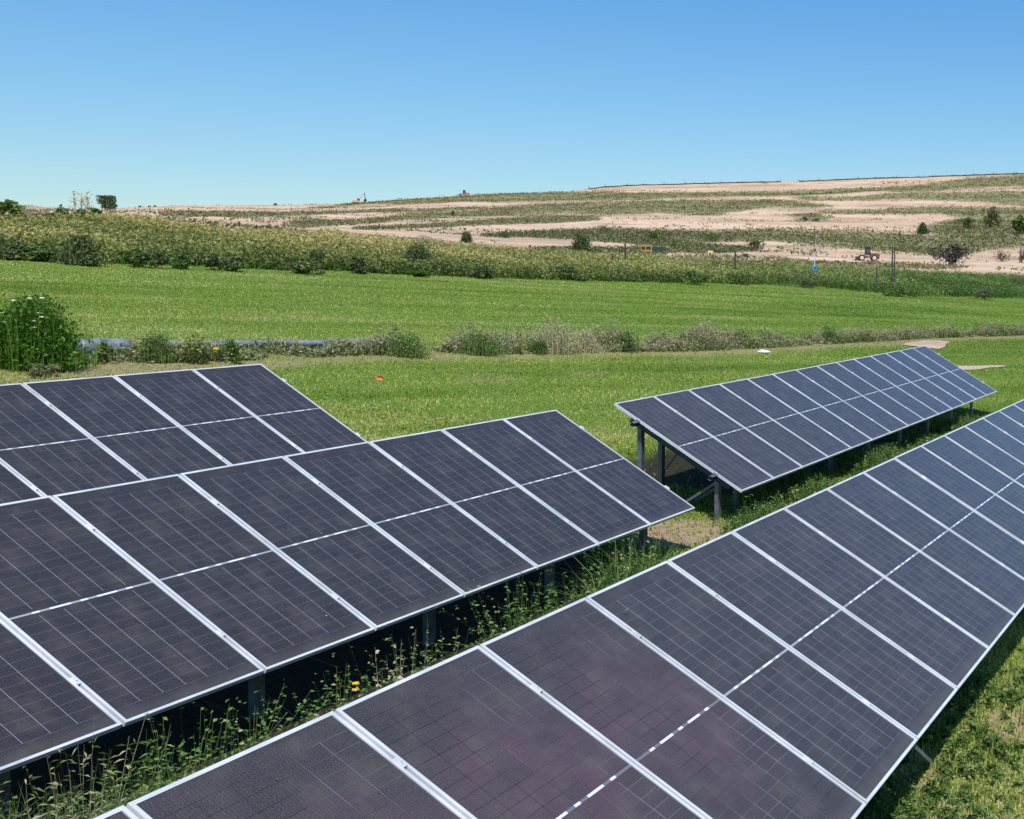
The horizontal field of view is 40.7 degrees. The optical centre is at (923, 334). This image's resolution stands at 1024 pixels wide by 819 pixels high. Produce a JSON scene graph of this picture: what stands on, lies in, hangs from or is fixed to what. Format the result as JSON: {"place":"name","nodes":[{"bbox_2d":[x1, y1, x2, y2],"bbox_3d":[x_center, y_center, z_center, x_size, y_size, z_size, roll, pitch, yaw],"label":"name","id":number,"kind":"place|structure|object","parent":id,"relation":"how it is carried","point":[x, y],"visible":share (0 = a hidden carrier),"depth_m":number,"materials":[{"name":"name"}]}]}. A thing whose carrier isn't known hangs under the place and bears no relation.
{"place":"outdoors","nodes":[
{"label":"outdoors","id":0,"kind":"place"},
{"bbox_2d":[0,259,1023,818],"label":"ground","id":1,"kind":"structure","parent":0,"point":[302,679],"depth_m":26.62,"materials":[{"name":"green plant"}]},
{"bbox_2d":[0,237,25,259],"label":"bush","id":2,"kind":"object","parent":1,"relation":"on","point":[9,246],"visible":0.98,"depth_m":50.32,"materials":[{"name":"green plant"}]},
{"bbox_2d":[24,243,58,261],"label":"bush","id":3,"kind":"object","parent":1,"relation":"on","point":[42,253],"visible":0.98,"depth_m":51.11,"materials":[{"name":"green plant"}]},
{"bbox_2d":[26,363,61,376],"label":"weed clump","id":4,"kind":"object","parent":1,"relation":"on","point":[40,369],"visible":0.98,"depth_m":23.83,"materials":[{"name":"green plant"}]},
{"bbox_2d":[0,291,103,371],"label":"tall shrub","id":5,"kind":"object","parent":1,"relation":"on","point":[40,331],"visible":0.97,"depth_m":24.34,"materials":[{"name":"green plant"}]},
{"bbox_2d":[48,233,111,265],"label":"bush","id":6,"kind":"object","parent":1,"relation":"on","point":[78,250],"visible":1,"depth_m":51.27,"materials":[{"name":"green plant"}]},
{"bbox_2d":[89,338,116,363],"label":"weed clump","id":7,"kind":"object","parent":1,"relation":"on","point":[102,352],"visible":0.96,"depth_m":26.15,"materials":[{"name":"green plant"}]},
{"bbox_2d":[76,338,131,354],"bbox_3d":[-17.620,0.271,27.175,0.426,0.408,1.021,2,2,33],"label":"drainage pipe","id":8,"kind":"object","parent":1,"relation":"on","point":[96,343],"visible":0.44,"depth_m":27.14,"materials":[{"name":"grey plastic"}]},
{"bbox_2d":[123,247,148,266],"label":"bush","id":9,"kind":"object","parent":1,"relation":"on","point":[136,257],"visible":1,"depth_m":53.41,"materials":[{"name":"green plant"}]},
{"bbox_2d":[0,712,286,818],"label":"weed","id":10,"kind":"object","parent":1,"relation":"on","point":[90,792],"visible":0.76,"depth_m":5.51,"materials":[{"name":"green plant"}]},
{"bbox_2d":[132,328,182,363],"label":"weed clump","id":11,"kind":"object","parent":1,"relation":"on","point":[154,341],"visible":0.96,"depth_m":27.02,"materials":[{"name":"green plant"}]},
{"bbox_2d":[145,252,170,267],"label":"bush","id":12,"kind":"object","parent":1,"relation":"on","point":[154,259],"visible":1,"depth_m":53.98,"materials":[{"name":"green plant"}]},
{"bbox_2d":[44,714,277,817],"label":"weed","id":13,"kind":"object","parent":1,"relation":"on","point":[147,781],"visible":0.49,"depth_m":5.83,"materials":[{"name":"green plant"}]},
{"bbox_2d":[170,253,190,269],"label":"bush","id":14,"kind":"object","parent":1,"relation":"on","point":[183,261],"visible":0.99,"depth_m":55.06,"materials":[{"name":"green plant"}]},
{"bbox_2d":[0,364,366,503],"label":"solar table","id":15,"kind":"object","parent":1,"relation":"on","point":[57,437],"visible":0.68,"depth_m":14.72,"materials":[{"name":"glass"}]},
{"bbox_2d":[180,333,213,363],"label":"weed clump","id":16,"kind":"object","parent":1,"relation":"on","point":[198,348],"visible":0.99,"depth_m":27.42,"materials":[{"name":"green plant"}]},
{"bbox_2d":[110,688,314,799],"bbox_3d":[-3.340,2.526,6.112,1.132,1.523,1.170,1,2,0],"label":"weed","id":17,"kind":"object","parent":1,"relation":"on","point":[183,753],"visible":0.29,"depth_m":6.02,"materials":[{"name":"green plant"}]},
{"bbox_2d":[202,253,224,269],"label":"bush","id":18,"kind":"object","parent":1,"relation":"on","point":[212,260],"visible":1,"depth_m":56.38,"materials":[{"name":"green plant"}]},
{"bbox_2d":[124,693,330,791],"bbox_3d":[-3.331,2.553,6.254,1.122,1.457,1.009,-1,3,-45],"label":"weed","id":19,"kind":"object","parent":1,"relation":"on","point":[232,743],"visible":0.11,"depth_m":6.33,"materials":[{"name":"green plant"}]},
{"bbox_2d":[213,337,244,363],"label":"weed clump","id":20,"kind":"object","parent":1,"relation":"on","point":[232,349],"visible":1,"depth_m":28.10,"materials":[{"name":"green plant"}]},
{"bbox_2d":[221,254,244,270],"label":"bush","id":21,"kind":"object","parent":1,"relation":"on","point":[233,262],"visible":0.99,"depth_m":56.90,"materials":[{"name":"green plant"}]},
{"bbox_2d":[168,338,391,346],"bbox_3d":[-15.896,0.201,31.812,0.314,0.286,6.082,2,2,29],"label":"drainage pipe","id":22,"kind":"object","parent":1,"relation":"on","point":[313,343],"visible":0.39,"depth_m":31.76,"materials":[{"name":"grey plastic"}]},
{"bbox_2d":[193,665,390,743],"bbox_3d":[-3.196,2.540,7.130,1.410,1.411,1.316,2,2,27],"label":"weed","id":23,"kind":"object","parent":1,"relation":"on","point":[337,695],"visible":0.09,"depth_m":7.06,"materials":[{"name":"green plant"}]},
{"bbox_2d":[285,257,325,274],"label":"bush","id":24,"kind":"object","parent":1,"relation":"on","point":[299,265],"visible":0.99,"depth_m":60.04,"materials":[{"name":"green plant"}]},
{"bbox_2d":[307,247,326,261],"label":"bush","id":25,"kind":"object","parent":1,"relation":"on","point":[313,253],"visible":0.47,"depth_m":64.92,"materials":[{"name":"green plant"}]},
{"bbox_2d":[0,410,694,818],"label":"solar table","id":26,"kind":"object","parent":1,"relation":"on","point":[126,604],"visible":0.98,"depth_m":10.26,"materials":[{"name":"glass"}]},
{"bbox_2d":[347,253,367,273],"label":"bush","id":27,"kind":"object","parent":1,"relation":"on","point":[357,265],"visible":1,"depth_m":64.04,"materials":[{"name":"green plant"}]},
{"bbox_2d":[279,631,458,722],"bbox_3d":[-3.146,2.506,7.473,0.977,1.457,1.373,1,2,0],"label":"weed","id":28,"kind":"object","parent":1,"relation":"on","point":[400,677],"visible":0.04,"depth_m":7.40,"materials":[{"name":"green plant"}]},
{"bbox_2d":[376,375,382,380],"bbox_3d":[-11.907,0.972,27.709,0.167,0.182,0.076,1,2,0],"label":"marker flag","id":29,"kind":"object","parent":1,"relation":"on","point":[380,377],"visible":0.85,"depth_m":27.70,"materials":[{"name":"plastic"}]},
{"bbox_2d":[318,619,485,708],"bbox_3d":[-2.959,2.486,7.655,1.405,1.489,1.034,1,2,0],"label":"weed","id":30,"kind":"object","parent":1,"relation":"on","point":[412,657],"visible":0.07,"depth_m":7.74,"materials":[{"name":"green plant"}]},
{"bbox_2d":[377,330,434,358],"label":"weed clump","id":31,"kind":"object","parent":1,"relation":"on","point":[406,346],"visible":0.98,"depth_m":32.29,"materials":[{"name":"green plant"}]},
{"bbox_2d":[396,242,435,263],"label":"bush","id":32,"kind":"object","parent":1,"relation":"on","point":[416,251],"visible":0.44,"depth_m":72.35,"materials":[{"name":"green plant"}]},
{"bbox_2d":[405,269,431,276],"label":"bush","id":33,"kind":"object","parent":1,"relation":"on","point":[419,272],"visible":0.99,"depth_m":66.80,"materials":[{"name":"green plant"}]},
{"bbox_2d":[466,266,497,278],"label":"bush","id":34,"kind":"object","parent":1,"relation":"on","point":[481,272],"visible":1,"depth_m":71.39,"materials":[{"name":"green plant"}]},
{"bbox_2d":[458,328,510,356],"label":"weed clump","id":35,"kind":"object","parent":1,"relation":"on","point":[480,345],"visible":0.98,"depth_m":34.45,"materials":[{"name":"green plant"}]},
{"bbox_2d":[0,210,1023,298],"bbox_3d":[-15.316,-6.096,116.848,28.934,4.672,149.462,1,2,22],"label":"tall weeds","id":36,"kind":"object","parent":1,"relation":"on","point":[99,228],"visible":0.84,"depth_m":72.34,"materials":[{"name":"green plant"}]},
{"bbox_2d":[437,569,595,652],"bbox_3d":[-2.713,2.484,9.067,3.896,1.570,3.830,2,2,32],"label":"weed","id":37,"kind":"object","parent":1,"relation":"on","point":[514,623],"visible":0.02,"depth_m":9.23,"materials":[{"name":"green plant"}]},
{"bbox_2d":[432,569,627,655],"bbox_3d":[-2.751,2.398,8.727,1.206,1.610,1.307,-1,2,-30],"label":"weed","id":38,"kind":"object","parent":1,"relation":"on","point":[507,620],"visible":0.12,"depth_m":8.62,"materials":[{"name":"green plant"}]},
{"bbox_2d":[521,337,548,355],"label":"weed clump","id":39,"kind":"object","parent":1,"relation":"on","point":[534,346],"visible":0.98,"depth_m":36.26,"materials":[{"name":"green plant"}]},
{"bbox_2d":[78,310,1023,364],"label":"weed strip","id":40,"kind":"object","parent":1,"relation":"on","point":[687,342],"visible":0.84,"depth_m":39.36,"materials":[{"name":"green plant"}]},
{"bbox_2d":[524,314,589,354],"bbox_3d":[-10.674,0.016,36.973,2.035,1.274,1.613,1,2,0],"label":"weed clump","id":41,"kind":"object","parent":1,"relation":"on","point":[555,343],"visible":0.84,"depth_m":36.77,"materials":[{"name":"brown plant"}]},
{"bbox_2d":[93,458,1023,818],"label":"solar table","id":42,"kind":"object","parent":1,"relation":"on","point":[819,654],"visible":0.99,"depth_m":7.99,"materials":[{"name":"glass"}]},
{"bbox_2d":[551,262,589,280],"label":"bush","id":43,"kind":"object","parent":1,"relation":"on","point":[582,276],"visible":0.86,"depth_m":79.53,"materials":[{"name":"green plant"}]},
{"bbox_2d":[570,326,604,353],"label":"weed clump","id":44,"kind":"object","parent":1,"relation":"on","point":[588,338],"visible":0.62,"depth_m":37.89,"materials":[{"name":"brown plant"}]},
{"bbox_2d":[624,244,625,259],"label":"post","id":45,"kind":"object","parent":1,"relation":"on","point":[624,251],"visible":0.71,"depth_m":102.37,"materials":[{"name":"grey"}]},
{"bbox_2d":[614,329,642,351],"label":"weed clump","id":46,"kind":"object","parent":1,"relation":"on","point":[625,339],"visible":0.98,"depth_m":39.19,"materials":[{"name":"green plant"}]},
{"bbox_2d":[677,270,710,284],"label":"bush","id":47,"kind":"object","parent":1,"relation":"on","point":[693,277],"visible":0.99,"depth_m":91.40,"materials":[{"name":"green plant"}]},
{"bbox_2d":[679,319,733,348],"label":"weed clump","id":48,"kind":"object","parent":1,"relation":"on","point":[709,330],"visible":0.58,"depth_m":43.10,"materials":[{"name":"brown plant"}]},
{"bbox_2d":[726,271,751,285],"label":"bush","id":49,"kind":"object","parent":1,"relation":"on","point":[736,278],"visible":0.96,"depth_m":99.46,"materials":[{"name":"green plant"}]},
{"bbox_2d":[730,329,749,342],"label":"weed clump","id":50,"kind":"object","parent":1,"relation":"on","point":[740,335],"visible":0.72,"depth_m":45.11,"materials":[{"name":"green plant"}]},
{"bbox_2d":[734,251,747,268],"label":"post","id":51,"kind":"object","parent":1,"relation":"on","point":[744,255],"visible":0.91,"depth_m":108.57,"materials":[{"name":"grey"}]},
{"bbox_2d":[757,349,770,353],"bbox_3d":[-5.511,0.586,43.690,0.441,0.173,0.308,0,2,-25],"label":"stone","id":52,"kind":"object","parent":1,"relation":"on","point":[763,351],"visible":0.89,"depth_m":43.62,"materials":[{"name":"white stone"}]},
{"bbox_2d":[777,270,826,287],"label":"bush","id":53,"kind":"object","parent":1,"relation":"on","point":[810,280],"visible":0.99,"depth_m":107.26,"materials":[{"name":"green plant"}]},
{"bbox_2d":[614,346,996,519],"bbox_3d":[-1.259,1.601,25.486,1.987,2.089,16.343,1,2,16],"label":"solar table","id":54,"kind":"object","parent":1,"relation":"on","point":[741,436],"visible":0.92,"depth_m":21.75,"materials":[{"name":"glass"}]},
{"bbox_2d":[812,234,816,273],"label":"sign pole","id":55,"kind":"object","parent":1,"relation":"on","point":[814,267],"visible":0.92,"depth_m":121.23,"materials":[{"name":"white metal"}]},
{"bbox_2d":[812,325,843,340],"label":"weed clump","id":56,"kind":"object","parent":1,"relation":"on","point":[829,332],"visible":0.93,"depth_m":50.96,"materials":[{"name":"green plant"}]},
{"bbox_2d":[876,267,877,287],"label":"post","id":57,"kind":"object","parent":1,"relation":"on","point":[876,276],"visible":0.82,"depth_m":114.78,"materials":[{"name":"grey metal"}]},
{"bbox_2d":[891,251,892,281],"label":"post","id":58,"kind":"object","parent":1,"relation":"on","point":[892,268],"visible":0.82,"depth_m":119.69,"materials":[{"name":"grey"}]},
{"bbox_2d":[894,247,895,283],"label":"post","id":59,"kind":"object","parent":1,"relation":"on","point":[894,264],"visible":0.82,"depth_m":117.86,"materials":[{"name":"grey"}]},
{"bbox_2d":[882,281,917,297],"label":"bush","id":60,"kind":"object","parent":1,"relation":"on","point":[897,289],"visible":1,"depth_m":108.42,"materials":[{"name":"green plant"}]},
{"bbox_2d":[894,399,1023,541],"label":"solar table","id":61,"kind":"object","parent":1,"relation":"on","point":[976,466],"visible":0.84,"depth_m":16.50,"materials":[{"name":"glass"}]},
{"bbox_2d":[969,286,998,299],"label":"bush","id":62,"kind":"object","parent":1,"relation":"on","point":[979,293],"visible":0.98,"depth_m":123.91,"materials":[{"name":"green plant"}]},
{"bbox_2d":[998,274,1023,285],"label":"bush","id":63,"kind":"object","parent":1,"relation":"on","point":[1014,280],"visible":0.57,"depth_m":159.51,"materials":[{"name":"green plant"}]},
{"bbox_2d":[0,0,1023,208],"label":"sky","id":64,"kind":"structure","parent":0,"point":[141,103],"materials":[{"name":"blue"}]},
{"bbox_2d":[23,174,1023,275],"bbox_3d":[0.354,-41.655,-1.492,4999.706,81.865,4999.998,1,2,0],"label":"hillside","id":65,"kind":"structure","parent":0,"point":[853,219],"depth_m":580.75,"materials":[{"name":"soil"}]},
{"bbox_2d":[0,199,26,214],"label":"tree","id":66,"kind":"object","parent":65,"relation":"on","point":[7,206],"visible":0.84,"depth_m":104.31,"materials":[{"name":"green plant"}]},
{"bbox_2d":[47,204,68,217],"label":"tree","id":67,"kind":"object","parent":65,"relation":"on","point":[61,209],"visible":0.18,"depth_m":92.10,"materials":[{"name":"green plant"}]},
{"bbox_2d":[71,209,86,215],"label":"tree","id":68,"kind":"object","parent":65,"relation":"on","point":[83,211],"visible":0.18,"depth_m":109.33,"materials":[{"name":"green plant"}]},
{"bbox_2d":[69,191,94,213],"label":"bare tree","id":69,"kind":"object","parent":65,"relation":"on","point":[82,201],"visible":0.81,"depth_m":118.62,"materials":[{"name":"beige plant"}]},
{"bbox_2d":[87,207,102,216],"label":"tree","id":70,"kind":"object","parent":65,"relation":"on","point":[95,210],"visible":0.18,"depth_m":115.82,"materials":[{"name":"green plant"}]},
{"bbox_2d":[95,195,117,209],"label":"square tree","id":71,"kind":"object","parent":65,"relation":"on","point":[104,201],"visible":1,"depth_m":485.61,"materials":[{"name":"green plant"}]},
{"bbox_2d":[352,193,366,203],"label":"excavator","id":72,"kind":"object","parent":65,"relation":"on","point":[358,200],"visible":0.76,"depth_m":800.60,"materials":[{"name":"orange"}]},
{"bbox_2d":[243,204,493,212],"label":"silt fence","id":73,"kind":"object","parent":65,"relation":"on","point":[380,208],"visible":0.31,"depth_m":613.20,"materials":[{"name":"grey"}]},
{"bbox_2d":[405,235,441,240],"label":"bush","id":74,"kind":"object","parent":65,"relation":"on","point":[423,236],"visible":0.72,"depth_m":244.01,"materials":[{"name":"green plant"}]},
{"bbox_2d":[458,190,469,195],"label":"wheel loader","id":75,"kind":"object","parent":65,"relation":"on","point":[464,192],"visible":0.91,"depth_m":805.60,"materials":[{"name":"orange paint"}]},
{"bbox_2d":[459,231,474,242],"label":"bush","id":76,"kind":"object","parent":65,"relation":"on","point":[466,236],"visible":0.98,"depth_m":280.31,"materials":[{"name":"green plant"}]},
{"bbox_2d":[498,231,511,237],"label":"bush","id":77,"kind":"object","parent":65,"relation":"on","point":[504,234],"visible":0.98,"depth_m":365.76,"materials":[{"name":"green plant"}]},
{"bbox_2d":[17,172,1023,274],"bbox_3d":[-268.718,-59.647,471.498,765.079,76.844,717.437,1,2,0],"label":"hill scrub","id":78,"kind":"object","parent":65,"relation":"on","point":[685,245],"visible":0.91,"depth_m":488.27,"materials":[{"name":"plant"}]},
{"bbox_2d":[569,233,593,251],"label":"bush","id":79,"kind":"object","parent":65,"relation":"on","point":[580,242],"visible":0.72,"depth_m":233.38,"materials":[{"name":"green plant"}]},
{"bbox_2d":[592,225,617,230],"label":"bush","id":80,"kind":"object","parent":65,"relation":"on","point":[604,227],"visible":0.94,"depth_m":453.19,"materials":[{"name":"green plant"}]},
{"bbox_2d":[639,231,665,238],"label":"bush","id":81,"kind":"object","parent":65,"relation":"on","point":[654,234],"visible":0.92,"depth_m":426.73,"materials":[{"name":"green plant"}]},
{"bbox_2d":[652,247,665,253],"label":"container","id":82,"kind":"object","parent":65,"relation":"on","point":[659,249],"visible":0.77,"depth_m":305.58,"materials":[{"name":"teal metal"}]},
{"bbox_2d":[699,234,720,240],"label":"bush","id":83,"kind":"object","parent":65,"relation":"on","point":[710,237],"visible":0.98,"depth_m":433.32,"materials":[{"name":"green plant"}]},
{"bbox_2d":[738,235,766,249],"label":"bush","id":84,"kind":"object","parent":65,"relation":"on","point":[754,242],"visible":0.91,"depth_m":370.57,"materials":[{"name":"green plant"}]},
{"bbox_2d":[588,173,1023,188],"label":"silt fence","id":85,"kind":"object","parent":65,"relation":"on","point":[643,184],"visible":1,"depth_m":811.49,"materials":[{"name":"grey"}]},
{"bbox_2d":[793,185,891,194],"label":"silt fence","id":86,"kind":"object","parent":65,"relation":"on","point":[840,192],"visible":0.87,"depth_m":733.85,"materials":[{"name":"grey"}]},
{"bbox_2d":[854,247,879,260],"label":"tractor","id":87,"kind":"object","parent":65,"relation":"on","point":[873,256],"visible":0.98,"depth_m":346.30,"materials":[{"name":"brown paint"}]},
{"bbox_2d":[916,222,929,233],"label":"bush","id":88,"kind":"object","parent":65,"relation":"on","point":[922,228],"visible":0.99,"depth_m":508.41,"materials":[{"name":"green plant"}]},
{"bbox_2d":[928,241,969,264],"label":"dead bush","id":89,"kind":"object","parent":65,"relation":"on","point":[950,254],"visible":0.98,"depth_m":334.72,"materials":[{"name":"brown plant"}]},
{"bbox_2d":[953,217,977,227],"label":"bush","id":90,"kind":"object","parent":65,"relation":"on","point":[967,222],"visible":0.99,"depth_m":536.33,"materials":[{"name":"green plant"}]},
{"bbox_2d":[982,207,1003,226],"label":"bush","id":91,"kind":"object","parent":65,"relation":"on","point":[993,219],"visible":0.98,"depth_m":542.24,"materials":[{"name":"green plant"}]},
{"bbox_2d":[996,249,1010,261],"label":"dead bush","id":92,"kind":"object","parent":65,"relation":"on","point":[1002,255],"visible":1,"depth_m":381.92,"materials":[{"name":"brown plant"}]},
{"bbox_2d":[1011,213,1023,233],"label":"bush","id":93,"kind":"object","parent":65,"relation":"on","point":[1018,225],"visible":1,"depth_m":514.13,"materials":[{"name":"green plant"}]},
{"bbox_2d":[1018,244,1023,262],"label":"dead bush","id":94,"kind":"object","parent":65,"relation":"on","point":[1021,258],"visible":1,"depth_m":379.49,"materials":[{"name":"brown plant"}]},
{"bbox_2d":[641,245,651,253],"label":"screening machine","id":95,"kind":"object","parent":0,"point":[645,248],"visible":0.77,"depth_m":276.60,"materials":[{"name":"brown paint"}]},
{"bbox_2d":[902,340,948,348],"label":"dirt path","id":96,"kind":"structure","parent":0,"point":[931,344],"depth_m":55.77,"materials":[{"name":"beige soil"}]},
{"bbox_2d":[958,365,1004,369],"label":"dirt path","id":97,"kind":"structure","parent":0,"point":[974,367],"depth_m":46.45,"materials":[{"name":"beige soil"}]}
]}

